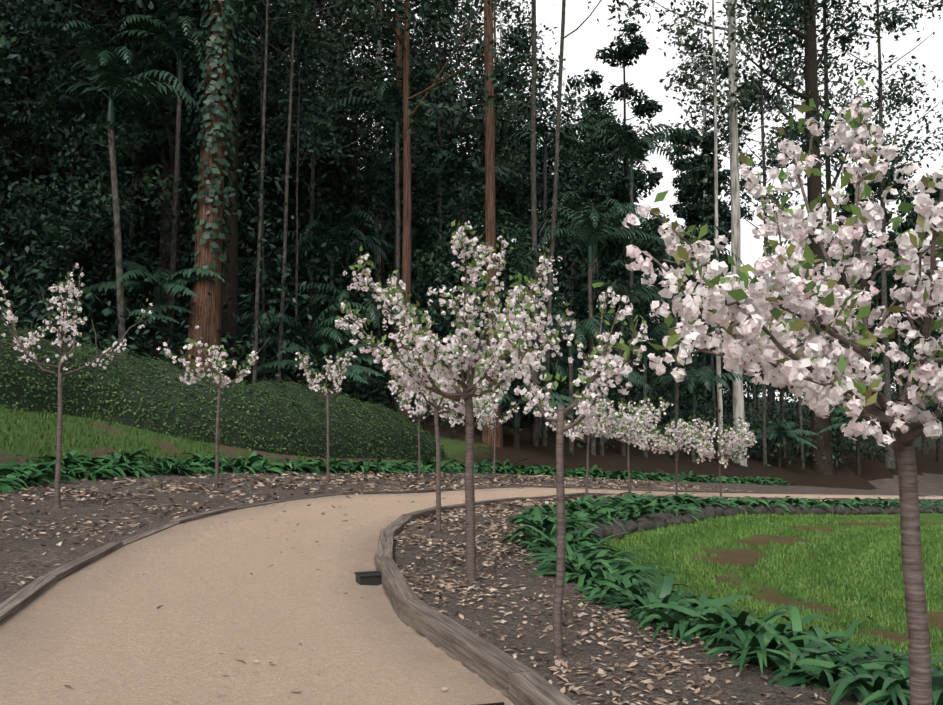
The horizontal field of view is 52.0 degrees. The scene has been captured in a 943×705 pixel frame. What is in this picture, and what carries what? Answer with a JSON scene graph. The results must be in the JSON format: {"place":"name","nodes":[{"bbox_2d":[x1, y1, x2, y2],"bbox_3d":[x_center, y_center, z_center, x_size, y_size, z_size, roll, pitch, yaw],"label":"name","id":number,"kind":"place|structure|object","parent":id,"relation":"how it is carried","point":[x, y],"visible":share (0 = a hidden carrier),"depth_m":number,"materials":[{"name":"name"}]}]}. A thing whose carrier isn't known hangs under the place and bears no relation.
{"place":"outdoors","nodes":[
{"label":"outdoors","id":0,"kind":"place"},
{"bbox_2d":[0,397,942,704],"bbox_3d":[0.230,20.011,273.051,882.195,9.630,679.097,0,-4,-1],"label":"ground","id":1,"kind":"structure","parent":0,"point":[104,631],"depth_m":7.92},
{"bbox_2d":[0,320,450,460],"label":"hedge","id":2,"kind":"object","parent":1,"relation":"on","point":[189,398],"depth_m":21.88,"materials":[{"name":"green plant"}]},
{"bbox_2d":[354,571,381,585],"bbox_3d":[-0.881,1.966,8.395,0.240,0.105,0.180,2,-4,-21],"label":"path light","id":3,"kind":"object","parent":1,"relation":"on","point":[373,578],"visible":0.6,"depth_m":8.33,"materials":[{"name":"black plastic"}]},
{"bbox_2d":[0,471,861,704],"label":"leaf litter","id":4,"kind":"object","parent":1,"relation":"on","point":[530,503],"visible":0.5,"depth_m":10.25,"materials":[{"name":"brown plant"}]},
{"bbox_2d":[0,0,942,475],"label":"forest","id":5,"kind":"object","parent":1,"relation":"on","point":[216,172],"visible":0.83,"depth_m":38.96,"materials":[{"name":"green plant"}]},
{"bbox_2d":[0,449,942,704],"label":"agapanthus","id":6,"kind":"object","parent":1,"relation":"on","point":[811,655],"visible":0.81,"depth_m":9.37,"materials":[{"name":"green plant"}]},
{"bbox_2d":[0,485,942,704],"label":"timber edging","id":7,"kind":"object","parent":1,"relation":"on","point":[513,680],"visible":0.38,"depth_m":6.74,"materials":[{"name":"wood"}]},
{"bbox_2d":[0,77,942,704],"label":"cherry","id":8,"kind":"object","parent":1,"relation":"on","point":[918,626],"depth_m":3.99,"materials":[{"name":"plant"}]},
{"bbox_2d":[0,97,942,467],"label":"blossoms","id":9,"kind":"object","parent":8,"relation":"attached to","point":[738,351],"visible":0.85,"depth_m":3.71,"materials":[{"name":"pink plant"}]},
{"bbox_2d":[568,502,942,542],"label":"stone edging","id":10,"kind":"object","parent":1,"relation":"on","point":[658,519],"visible":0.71,"depth_m":20.09,"materials":[{"name":"grey stone"}]},
{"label":"drain pit","id":11,"kind":"object","parent":1,"relation":"on","visible":0},
{"bbox_2d":[477,702,503,704],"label":"path light","id":12,"kind":"object","parent":11,"relation":"on","point":[500,703],"visible":0.94,"depth_m":5.13,"materials":[{"name":"grey metal"}]},
{"bbox_2d":[0,405,942,669],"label":"grass","id":13,"kind":"structure","parent":0,"point":[855,566],"depth_m":13.81,"materials":[{"name":"green plant"}]},
{"bbox_2d":[8,0,942,449],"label":"forest hill","id":14,"kind":"structure","parent":0,"point":[916,440],"depth_m":155.22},
{"bbox_2d":[271,0,942,401],"label":"sky","id":15,"kind":"structure","parent":0,"point":[580,47],"materials":[{"name":"white"}]}
]}

